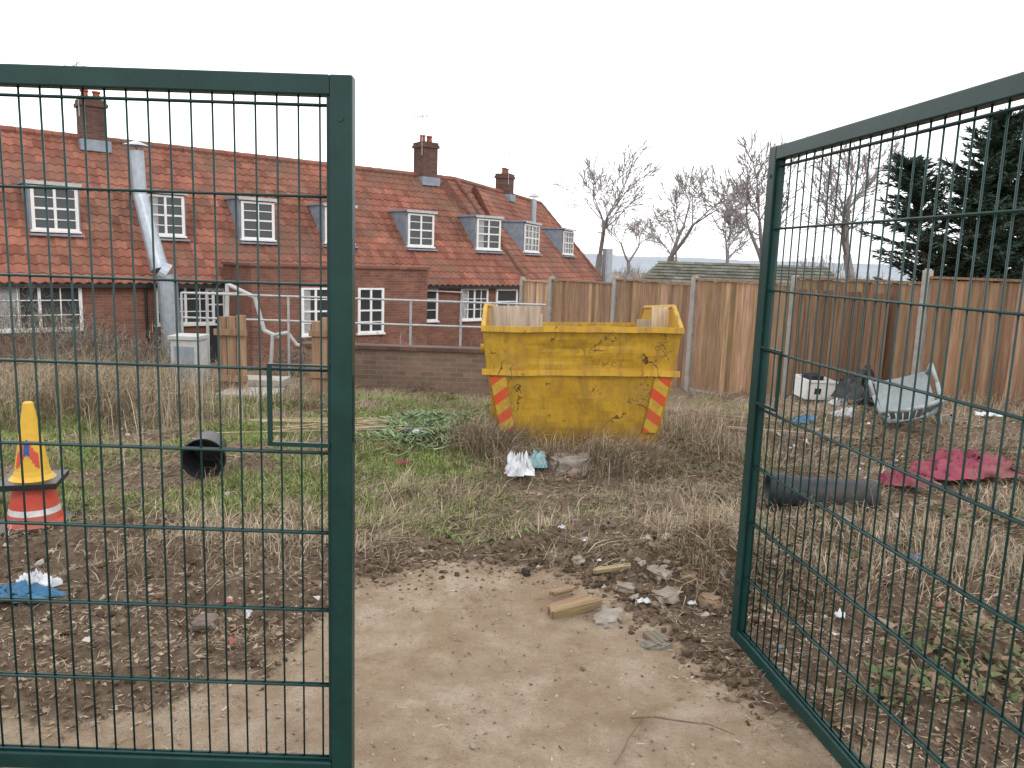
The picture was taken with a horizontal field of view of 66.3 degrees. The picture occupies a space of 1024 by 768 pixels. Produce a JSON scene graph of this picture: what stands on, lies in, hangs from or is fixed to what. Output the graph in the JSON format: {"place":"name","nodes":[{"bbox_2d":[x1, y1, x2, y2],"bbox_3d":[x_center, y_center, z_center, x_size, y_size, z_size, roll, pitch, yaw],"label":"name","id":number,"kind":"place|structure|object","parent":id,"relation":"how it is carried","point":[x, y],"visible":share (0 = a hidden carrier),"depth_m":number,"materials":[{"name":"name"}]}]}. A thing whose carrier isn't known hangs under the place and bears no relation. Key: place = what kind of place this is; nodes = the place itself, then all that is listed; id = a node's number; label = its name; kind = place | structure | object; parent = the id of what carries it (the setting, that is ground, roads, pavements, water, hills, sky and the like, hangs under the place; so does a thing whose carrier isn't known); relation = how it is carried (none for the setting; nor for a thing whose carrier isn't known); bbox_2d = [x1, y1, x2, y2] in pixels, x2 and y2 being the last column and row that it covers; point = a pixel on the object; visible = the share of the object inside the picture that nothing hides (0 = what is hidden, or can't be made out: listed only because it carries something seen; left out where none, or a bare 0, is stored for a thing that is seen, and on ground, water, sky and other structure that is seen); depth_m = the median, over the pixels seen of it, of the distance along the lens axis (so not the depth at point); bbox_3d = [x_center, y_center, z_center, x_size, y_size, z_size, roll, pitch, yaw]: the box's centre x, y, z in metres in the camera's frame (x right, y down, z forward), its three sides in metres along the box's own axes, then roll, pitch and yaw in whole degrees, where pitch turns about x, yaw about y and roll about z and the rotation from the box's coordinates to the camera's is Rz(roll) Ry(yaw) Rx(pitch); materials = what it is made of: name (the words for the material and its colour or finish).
{"place":"outdoors","nodes":[
{"label":"outdoors","id":0,"kind":"place"},
{"bbox_2d":[0,271,1023,767],"bbox_3d":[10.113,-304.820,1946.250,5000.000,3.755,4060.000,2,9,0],"label":"ground","id":1,"kind":"structure","parent":0,"point":[384,667],"depth_m":3.26,"materials":[{"name":"soil"}]},
{"bbox_2d":[0,580,67,602],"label":"blue plastic sheet","id":2,"kind":"object","parent":1,"relation":"on","point":[20,589],"visible":0.8,"depth_m":3.55,"materials":[{"name":"blue plastic"}]},
{"bbox_2d":[0,401,78,536],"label":"traffic cone","id":3,"kind":"object","parent":1,"relation":"on","point":[32,471],"visible":0.86,"depth_m":4.37,"materials":[{"name":"orange plastic"}]},
{"bbox_2d":[16,568,62,586],"bbox_3d":[-2.204,0.898,3.634,0.213,0.092,0.103,2,9,0],"label":"plastic bag","id":4,"kind":"object","parent":1,"relation":"on","point":[40,578],"visible":0.66,"depth_m":3.62,"materials":[{"name":"white plastic"}]},
{"bbox_2d":[0,277,98,364],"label":"garden shrub","id":5,"kind":"object","parent":1,"relation":"on","point":[15,319],"visible":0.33,"depth_m":16.54,"materials":[{"name":"brown plant"}]},
{"bbox_2d":[0,292,149,366],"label":"garden shrub","id":6,"kind":"object","parent":1,"relation":"on","point":[41,332],"visible":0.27,"depth_m":15.51,"materials":[{"name":"brown plant"}]},
{"bbox_2d":[11,305,147,369],"bbox_3d":[-7.783,-0.460,14.319,2.549,2.082,1.859,5,9,18],"label":"garden shrub","id":7,"kind":"object","parent":1,"relation":"on","point":[61,336],"visible":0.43,"depth_m":14.03,"materials":[{"name":"brown plant"}]},
{"bbox_2d":[113,321,217,370],"bbox_3d":[-6.057,-0.306,14.045,2.032,1.899,1.700,7,10,30],"label":"garden shrub","id":8,"kind":"object","parent":1,"relation":"on","point":[159,353],"visible":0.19,"depth_m":13.83,"materials":[{"name":"brown plant"}]},
{"bbox_2d":[167,333,209,384],"bbox_3d":[-4.940,-0.376,12.015,0.460,0.760,0.460,2,9,0],"label":"garden bin","id":9,"kind":"object","parent":1,"relation":"on","point":[187,342],"visible":0.59,"depth_m":11.80,"materials":[{"name":"white plastic"}]},
{"bbox_2d":[182,431,226,478],"bbox_3d":[-2.171,0.500,5.562,0.302,0.300,0.290,0,9,-13],"label":"pipe","id":10,"kind":"object","parent":1,"relation":"on","point":[191,463],"visible":0.79,"depth_m":5.57,"materials":[{"name":"plastic"}]},
{"bbox_2d":[191,613,217,631],"bbox_3d":[-1.293,1.013,3.308,0.110,0.069,0.095,1,9,-8],"label":"stone","id":11,"kind":"object","parent":1,"relation":"on","point":[198,623],"visible":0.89,"depth_m":3.27,"materials":[{"name":"grey stone"}]},
{"bbox_2d":[213,315,247,390],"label":"timber gate panel","id":12,"kind":"structure","parent":1,"relation":"on","point":[228,333],"depth_m":9.96,"materials":[{"name":"brown wood"}]},
{"bbox_2d":[246,610,251,618],"bbox_3d":[-1.147,0.980,3.401,0.026,0.058,0.054,2,9,0],"label":"paper scrap","id":13,"kind":"object","parent":1,"relation":"on","point":[248,613],"visible":0.45,"depth_m":3.39,"materials":[{"name":"white paper"}]},
{"bbox_2d":[215,375,290,398],"bbox_3d":[-3.296,0.043,10.108,0.700,0.160,1.000,2,9,0],"label":"concrete step","id":14,"kind":"object","parent":1,"relation":"on","point":[276,380],"visible":0.32,"depth_m":10.21,"materials":[{"name":"grey concrete"}]},
{"bbox_2d":[225,283,299,366],"bbox_3d":[-4.096,-0.713,12.972,1.435,1.883,0.265,2,9,0],"label":"handrail","id":15,"kind":"object","parent":1,"relation":"on","point":[262,324],"visible":0.54,"depth_m":12.92,"materials":[{"name":"white metal"}]},
{"bbox_2d":[0,60,531,370],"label":"terraced brick houses","id":16,"kind":"structure","parent":1,"relation":"on","point":[420,234],"depth_m":22.00,"materials":[{"name":"brick"}]},
{"bbox_2d":[0,287,517,362],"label":"windows and doors","id":17,"kind":"structure","parent":16,"relation":"in","point":[371,311],"depth_m":21.34,"materials":[{"name":"white glass"}]},
{"bbox_2d":[247,330,311,378],"bbox_3d":[-3.598,-0.189,13.809,2.346,1.619,1.850,2,9,0],"label":"garden shrub","id":18,"kind":"object","parent":1,"relation":"on","point":[294,362],"visible":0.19,"depth_m":13.65,"materials":[{"name":"brown plant"}]},
{"bbox_2d":[309,317,327,397],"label":"timber gate panel","id":19,"kind":"structure","parent":1,"relation":"on","point":[314,332],"depth_m":10.31,"materials":[{"name":"brown wood"}]},
{"bbox_2d":[217,417,486,432],"bbox_3d":[-1.364,0.379,7.267,2.562,0.145,0.861,1,9,-5],"label":"cane bundle","id":20,"kind":"object","parent":1,"relation":"on","point":[360,421],"visible":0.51,"depth_m":7.19,"materials":[{"name":"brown wood"}]},
{"bbox_2d":[180,292,545,377],"bbox_3d":[-2.388,-0.713,13.811,5.820,1.730,2.521,2,9,0],"label":"tube railing","id":21,"kind":"object","parent":1,"relation":"on","point":[410,324],"visible":0.52,"depth_m":12.49,"materials":[{"name":"grey metal"}]},
{"bbox_2d":[52,409,683,543],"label":"weed leaves","id":22,"kind":"object","parent":1,"relation":"on","point":[527,530],"visible":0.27,"depth_m":5.26,"materials":[{"name":"green plant"}]},
{"bbox_2d":[355,326,436,344],"bbox_3d":[-2.163,-0.120,14.178,3.184,2.039,1.751,2,9,0],"label":"garden shrub","id":23,"kind":"object","parent":1,"relation":"on","point":[393,338],"visible":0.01,"depth_m":14.17,"materials":[{"name":"brown plant"}]},
{"bbox_2d":[302,341,490,394],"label":"brick wall","id":24,"kind":"structure","parent":1,"relation":"on","point":[378,366],"depth_m":12.12,"materials":[{"name":"brown brick"}]},
{"bbox_2d":[394,460,410,463],"bbox_3d":[-0.848,0.597,6.032,0.133,0.030,0.060,2,9,0],"label":"paper scrap","id":25,"kind":"object","parent":1,"relation":"on","point":[402,461],"visible":0.92,"depth_m":6.01,"materials":[{"name":"pink paper"}]},
{"bbox_2d":[405,429,427,436],"bbox_3d":[-0.854,0.440,6.979,0.204,0.089,0.080,7,10,28],"label":"drink bottle","id":26,"kind":"object","parent":1,"relation":"on","point":[409,430],"visible":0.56,"depth_m":6.96,"materials":[{"name":"white plastic"}]},
{"bbox_2d":[355,405,490,455],"bbox_3d":[-0.819,0.387,7.114,1.673,0.222,2.180,2,9,0],"label":"cut foliage pile","id":27,"kind":"object","parent":1,"relation":"on","point":[427,420],"visible":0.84,"depth_m":7.08,"materials":[{"name":"green plant"}]},
{"bbox_2d":[0,527,983,767],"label":"scattered small stones","id":28,"kind":"object","parent":1,"relation":"on","point":[89,661],"visible":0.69,"depth_m":3.12,"materials":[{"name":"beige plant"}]},
{"bbox_2d":[0,381,987,555],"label":"green grass","id":29,"kind":"structure","parent":1,"relation":"on","point":[253,433],"depth_m":5.83,"materials":[{"name":"green plant"}]},
{"bbox_2d":[0,502,1022,746],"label":"soil clods","id":30,"kind":"object","parent":1,"relation":"on","point":[640,588],"visible":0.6,"depth_m":3.83,"materials":[{"name":"brown soil"}]},
{"bbox_2d":[0,365,1023,612],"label":"dry grass","id":31,"kind":"structure","parent":1,"relation":"on","point":[728,509],"depth_m":5.80,"materials":[{"name":"brown plant"}]},
{"bbox_2d":[0,440,1023,767],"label":"bramble stems","id":32,"kind":"object","parent":1,"relation":"on","point":[590,554],"visible":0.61,"depth_m":4.23,"materials":[{"name":"brown plant"}]},
{"bbox_2d":[0,420,1023,767],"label":"rubble","id":33,"kind":"object","parent":1,"relation":"on","point":[636,596],"visible":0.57,"depth_m":3.63,"materials":[{"name":"stone"}]},
{"bbox_2d":[0,331,1023,626],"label":"tall dry grass tufts","id":34,"kind":"object","parent":1,"relation":"on","point":[622,455],"visible":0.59,"depth_m":5.98,"materials":[{"name":"beige plant"}]},
{"bbox_2d":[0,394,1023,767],"bbox_3d":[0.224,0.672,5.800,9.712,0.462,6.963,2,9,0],"label":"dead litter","id":35,"kind":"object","parent":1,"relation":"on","point":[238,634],"depth_m":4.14,"materials":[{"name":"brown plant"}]},
{"bbox_2d":[23,399,1014,647],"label":"litter scraps","id":36,"kind":"object","parent":1,"relation":"on","point":[231,640],"visible":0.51,"depth_m":3.68,"materials":[{"name":"white paper"}]},
{"bbox_2d":[505,450,534,476],"bbox_3d":[0.061,0.567,5.722,0.232,0.182,0.157,0,9,-11],"label":"plastic bag","id":37,"kind":"object","parent":1,"relation":"on","point":[519,465],"visible":1,"depth_m":5.68,"materials":[{"name":"white plastic"}]},
{"bbox_2d":[521,568,530,576],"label":"stone","id":38,"kind":"object","parent":1,"relation":"on","point":[525,572],"visible":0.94,"depth_m":4.03,"materials":[{"name":"grey stone"}]},
{"bbox_2d":[440,151,612,283],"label":"terraced brick houses","id":39,"kind":"structure","parent":1,"relation":"on","point":[539,242],"depth_m":34.44,"materials":[{"name":"ceramic"}]},
{"bbox_2d":[528,450,547,467],"bbox_3d":[0.184,0.551,5.856,0.192,0.129,0.119,2,9,0],"label":"teal cloth","id":40,"kind":"object","parent":1,"relation":"on","point":[534,457],"visible":0.79,"depth_m":5.83,"materials":[{"name":"fabric"}]},
{"bbox_2d":[549,585,574,596],"bbox_3d":[0.245,0.995,3.774,0.168,0.020,0.030,1,24,-43],"label":"timber offcut","id":41,"kind":"object","parent":1,"relation":"on","point":[561,590],"visible":1,"depth_m":3.76,"materials":[{"name":"beige wood"}]},
{"bbox_2d":[547,452,591,478],"bbox_3d":[0.453,0.626,5.884,0.342,0.176,0.398,-1,9,-15],"label":"concrete rubble lump","id":42,"kind":"object","parent":1,"relation":"on","point":[576,459],"visible":0.82,"depth_m":5.84,"materials":[{"name":"concrete"}]},
{"bbox_2d":[548,594,602,618],"bbox_3d":[0.287,1.024,3.618,0.261,0.044,0.075,-8,20,-23],"label":"timber offcut","id":43,"kind":"object","parent":1,"relation":"on","point":[575,605],"visible":1,"depth_m":3.60,"materials":[{"name":"beige wood"}]},
{"bbox_2d":[572,554,584,567],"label":"stone","id":44,"kind":"object","parent":1,"relation":"on","point":[577,560],"visible":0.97,"depth_m":4.11,"materials":[{"name":"beige stone"}]},
{"bbox_2d":[480,303,684,450],"bbox_3d":[0.578,-0.105,7.434,1.690,1.290,2.454,1,5,1],"label":"yellow skip","id":45,"kind":"object","parent":1,"relation":"on","point":[563,378],"visible":0.9,"depth_m":6.40,"materials":[{"name":"paint"}]},
{"bbox_2d":[548,135,667,274],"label":"bare tree","id":46,"kind":"object","parent":1,"relation":"on","point":[606,224],"visible":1,"depth_m":56.27,"materials":[{"name":"brown plant"}]},
{"bbox_2d":[593,606,622,628],"bbox_3d":[0.442,1.061,3.570,0.123,0.038,0.223,6,10,26],"label":"stone","id":47,"kind":"object","parent":1,"relation":"on","point":[605,617],"visible":0.99,"depth_m":3.53,"materials":[{"name":"grey stone"}]},
{"bbox_2d":[593,563,630,573],"bbox_3d":[0.505,0.925,3.933,0.211,0.018,0.035,-4,10,-16],"label":"timber offcut","id":48,"kind":"object","parent":1,"relation":"on","point":[603,569],"visible":0.96,"depth_m":3.92,"materials":[{"name":"beige wood"}]},
{"bbox_2d":[615,581,635,592],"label":"stone","id":49,"kind":"object","parent":1,"relation":"on","point":[624,587],"visible":0.94,"depth_m":3.78,"materials":[{"name":"beige stone"}]},
{"bbox_2d":[597,208,660,278],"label":"bare tree","id":50,"kind":"object","parent":1,"relation":"on","point":[633,233],"visible":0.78,"depth_m":82.11,"materials":[{"name":"brown plant"}]},
{"bbox_2d":[636,597,650,602],"bbox_3d":[0.616,1.008,3.658,0.083,0.025,0.036,2,9,0],"label":"paper scrap","id":51,"kind":"object","parent":1,"relation":"on","point":[645,600],"visible":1,"depth_m":3.65,"materials":[{"name":"white paper"}]},
{"bbox_2d":[642,630,668,646],"bbox_3d":[0.623,1.095,3.367,0.070,0.020,0.124,-2,10,-21],"label":"timber offcut","id":52,"kind":"object","parent":1,"relation":"on","point":[656,637],"visible":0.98,"depth_m":3.37,"materials":[{"name":"grey wood"}]},
{"bbox_2d":[640,639,672,649],"bbox_3d":[0.618,1.110,3.333,0.150,0.033,0.071,-1,9,-17],"label":"stone","id":53,"kind":"object","parent":1,"relation":"on","point":[649,644],"visible":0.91,"depth_m":3.31,"materials":[{"name":"grey stone"}]},
{"bbox_2d":[647,565,672,580],"bbox_3d":[0.743,0.949,3.934,0.100,0.059,0.145,-4,11,-35],"label":"stone","id":54,"kind":"object","parent":1,"relation":"on","point":[660,574],"visible":0.9,"depth_m":3.90,"materials":[{"name":"beige stone"}]},
{"bbox_2d":[651,585,683,604],"bbox_3d":[0.747,1.021,3.779,0.189,0.056,0.114,-6,12,-42],"label":"stone","id":55,"kind":"object","parent":1,"relation":"on","point":[669,595],"visible":0.91,"depth_m":3.75,"materials":[{"name":"beige stone"}]},
{"bbox_2d":[633,203,703,260],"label":"bare tree","id":56,"kind":"object","parent":1,"relation":"on","point":[652,235],"visible":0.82,"depth_m":77.79,"materials":[{"name":"brown plant"}]},
{"bbox_2d":[614,716,734,764],"bbox_3d":[0.509,1.194,2.704,0.476,0.018,0.212,-2,10,-22],"label":"fallen twig","id":57,"kind":"object","parent":1,"relation":"on","point":[638,717],"visible":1,"depth_m":2.75,"materials":[{"name":"brown wood"}]},
{"bbox_2d":[679,570,696,584],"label":"stone","id":58,"kind":"object","parent":1,"relation":"on","point":[691,574],"visible":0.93,"depth_m":3.83,"materials":[{"name":"beige stone"}]},
{"bbox_2d":[687,600,696,604],"bbox_3d":[0.857,1.036,3.723,0.050,0.018,0.024,2,9,0],"label":"paper scrap","id":59,"kind":"object","parent":1,"relation":"on","point":[691,602],"visible":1,"depth_m":3.72,"materials":[{"name":"white paper"}]},
{"bbox_2d":[650,162,760,260],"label":"bare tree","id":60,"kind":"object","parent":1,"relation":"on","point":[676,245],"visible":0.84,"depth_m":53.60,"materials":[{"name":"brown plant"}]},
{"bbox_2d":[697,592,720,609],"bbox_3d":[0.933,1.028,3.698,0.089,0.068,0.106,-2,10,-22],"label":"stone","id":61,"kind":"object","parent":1,"relation":"on","point":[709,601],"visible":1,"depth_m":3.67,"materials":[{"name":"brown stone"}]},
{"bbox_2d":[702,197,758,262],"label":"bare tree","id":62,"kind":"object","parent":1,"relation":"on","point":[727,220],"visible":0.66,"depth_m":59.51,"materials":[{"name":"brown plant"}]},
{"bbox_2d":[638,261,840,285],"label":"outbuilding","id":63,"kind":"structure","parent":1,"relation":"on","point":[676,271],"depth_m":22.25,"materials":[{"name":"brick"}]},
{"bbox_2d":[701,413,780,421],"bbox_3d":[2.224,0.327,7.605,0.760,0.015,0.031,5,10,20],"label":"timber batten","id":64,"kind":"object","parent":1,"relation":"on","point":[739,417],"visible":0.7,"depth_m":7.62,"materials":[{"name":"brown wood"}]},
{"bbox_2d":[689,130,831,261],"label":"bare tree","id":65,"kind":"object","parent":1,"relation":"on","point":[746,197],"visible":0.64,"depth_m":40.91,"materials":[{"name":"brown plant"}]},
{"bbox_2d":[611,248,909,284],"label":"distant treeline","id":66,"kind":"object","parent":1,"relation":"on","point":[640,276],"visible":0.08,"depth_m":73.20,"materials":[{"name":"grey plant"}]},
{"bbox_2d":[519,269,1023,404],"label":"wooden fence","id":67,"kind":"object","parent":1,"relation":"on","point":[718,319],"visible":0.48,"depth_m":11.11,"materials":[{"name":"brown wood"}]},
{"bbox_2d":[726,426,864,438],"bbox_3d":[2.485,0.427,6.913,1.159,0.015,0.036,4,9,14],"label":"timber batten","id":68,"kind":"object","parent":1,"relation":"on","point":[792,432],"visible":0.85,"depth_m":6.90,"materials":[{"name":"brown wood"}]},
{"bbox_2d":[792,414,816,422],"bbox_3d":[2.772,0.316,7.449,0.254,0.091,0.118,2,9,0],"label":"blue plastic sheet","id":69,"kind":"object","parent":1,"relation":"on","point":[802,418],"visible":0.63,"depth_m":7.42,"materials":[{"name":"blue plastic"}]},
{"bbox_2d":[794,372,835,399],"bbox_3d":[4.192,0.024,10.862,0.470,0.320,0.350,3,14,-15],"label":"white plastic box","id":70,"kind":"object","parent":1,"relation":"on","point":[814,383],"visible":0.66,"depth_m":10.73,"materials":[{"name":"plastic"}]},
{"bbox_2d":[764,472,880,509],"bbox_3d":[1.956,0.693,4.959,0.660,0.224,0.224,3,9,8],"label":"drain pipe","id":71,"kind":"object","parent":1,"relation":"on","point":[861,490],"visible":0.66,"depth_m":4.88,"materials":[{"name":"plastic"}]},
{"bbox_2d":[828,397,848,405],"bbox_3d":[4.204,0.195,10.071,0.262,0.131,0.241,2,9,0],"label":"plastic bag","id":72,"kind":"object","parent":1,"relation":"on","point":[838,400],"visible":0.52,"depth_m":10.02,"materials":[{"name":"white plastic"}]},
{"bbox_2d":[655,407,1023,706],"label":"bramble patch","id":73,"kind":"object","parent":1,"relation":"on","point":[994,692],"visible":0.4,"depth_m":3.29,"materials":[{"name":"plant"}]},
{"bbox_2d":[834,608,845,617],"bbox_3d":[1.491,1.039,3.558,0.048,0.032,0.044,2,9,0],"label":"paper scrap","id":74,"kind":"object","parent":1,"relation":"on","point":[838,614],"visible":0.81,"depth_m":3.56,"materials":[{"name":"white paper"}]},
{"bbox_2d":[830,407,854,416],"bbox_3d":[3.323,0.269,7.864,0.251,0.104,0.148,2,9,0],"label":"plastic bag","id":75,"kind":"object","parent":1,"relation":"on","point":[848,411],"visible":0.71,"depth_m":7.84,"materials":[{"name":"white plastic"}]},
{"bbox_2d":[830,364,874,399],"bbox_3d":[4.373,-0.038,9.755,0.764,0.442,0.413,2,9,0],"label":"black bin bag","id":76,"kind":"object","parent":1,"relation":"on","point":[861,385],"visible":0.44,"depth_m":9.67,"materials":[{"name":"plastic"}]},
{"bbox_2d":[797,131,912,281],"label":"bare tree","id":77,"kind":"object","parent":1,"relation":"on","point":[846,229],"visible":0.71,"depth_m":43.26,"materials":[{"name":"brown plant"}]},
{"bbox_2d":[851,377,881,407],"bbox_3d":[3.779,0.074,8.027,0.492,0.295,0.295,-2,10,-23],"label":"black bin bag","id":78,"kind":"object","parent":1,"relation":"on","point":[869,401],"visible":0.19,"depth_m":7.98,"materials":[{"name":"plastic"}]},
{"bbox_2d":[864,617,897,632],"bbox_3d":[1.664,1.093,3.526,0.140,0.067,0.087,9,11,36],"label":"stone","id":79,"kind":"object","parent":1,"relation":"on","point":[880,629],"visible":0.53,"depth_m":3.51,"materials":[{"name":"grey stone"}]},
{"bbox_2d":[868,363,944,425],"bbox_3d":[3.683,0.144,7.316,0.576,0.596,0.911,-14,-29,22],"label":"plastic garden chair","id":80,"kind":"object","parent":1,"relation":"on","point":[920,399],"visible":0.75,"depth_m":7.35,"materials":[{"name":"white plastic"}]},
{"bbox_2d":[877,464,941,486],"bbox_3d":[2.838,0.639,5.594,0.422,0.138,0.224,2,9,0],"label":"pink blanket","id":81,"kind":"object","parent":1,"relation":"on","point":[898,479],"visible":0.53,"depth_m":5.54,"materials":[{"name":"fabric"}]},
{"bbox_2d":[910,553,925,560],"bbox_3d":[2.163,0.920,4.205,0.120,0.040,0.070,2,9,0],"label":"blue plastic sheet","id":82,"kind":"object","parent":1,"relation":"on","point":[916,557],"visible":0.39,"depth_m":4.18,"materials":[{"name":"blue plastic"}]},
{"bbox_2d":[839,268,1012,283],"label":"distant treeline","id":83,"kind":"object","parent":1,"relation":"on","point":[876,275],"depth_m":45.83,"materials":[{"name":"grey plant"}]},
{"bbox_2d":[859,107,1023,284],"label":"conifer tree","id":84,"kind":"object","parent":1,"relation":"on","point":[1007,192],"visible":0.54,"depth_m":16.87,"materials":[{"name":"green plant"}]},
{"bbox_2d":[909,448,1023,480],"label":"pink blanket","id":85,"kind":"object","parent":1,"relation":"on","point":[989,466],"visible":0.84,"depth_m":5.95,"materials":[{"name":"fabric"}]},
{"bbox_2d":[964,614,991,628],"bbox_3d":[2.130,1.083,3.560,0.097,0.069,0.113,0,9,-13],"label":"stone","id":86,"kind":"object","parent":1,"relation":"on","point":[971,619],"visible":0.42,"depth_m":3.56,"materials":[{"name":"grey stone"}]},
{"bbox_2d":[975,412,1002,416],"bbox_3d":[5.021,0.309,8.181,0.382,0.044,0.119,2,9,0],"label":"paper scrap","id":87,"kind":"object","parent":1,"relation":"on","point":[984,413],"visible":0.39,"depth_m":8.16,"materials":[{"name":"white paper"}]},
{"bbox_2d":[0,0,1023,267],"label":"sky","id":88,"kind":"structure","parent":0,"point":[554,84],"materials":[{"name":"white"}]},
{"bbox_2d":[584,253,919,280],"bbox_3d":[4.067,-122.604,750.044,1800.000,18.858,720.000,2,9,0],"label":"distant hills","id":89,"kind":"structure","parent":0,"point":[647,263],"depth_m":921.43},
{"bbox_3d":[-2.266,0.149,2.212,0.110,2.265,0.110,2,9,0],"label":"gate post","id":90,"kind":"object","parent":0,"visible":0},
{"bbox_2d":[0,63,354,767],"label":"green gate","id":91,"kind":"structure","parent":90,"relation":"attached to","point":[336,93],"depth_m":2.18,"materials":[{"name":"green metal"}]},
{"bbox_3d":[1.218,0.393,1.402,0.110,2.265,0.110,2,9,0],"label":"gate post","id":92,"kind":"object","parent":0,"visible":0},
{"bbox_2d":[730,71,1023,767],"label":"green gate","id":93,"kind":"structure","parent":92,"relation":"attached to","point":[1000,91],"depth_m":2.40,"materials":[{"name":"green metal"}]}
]}

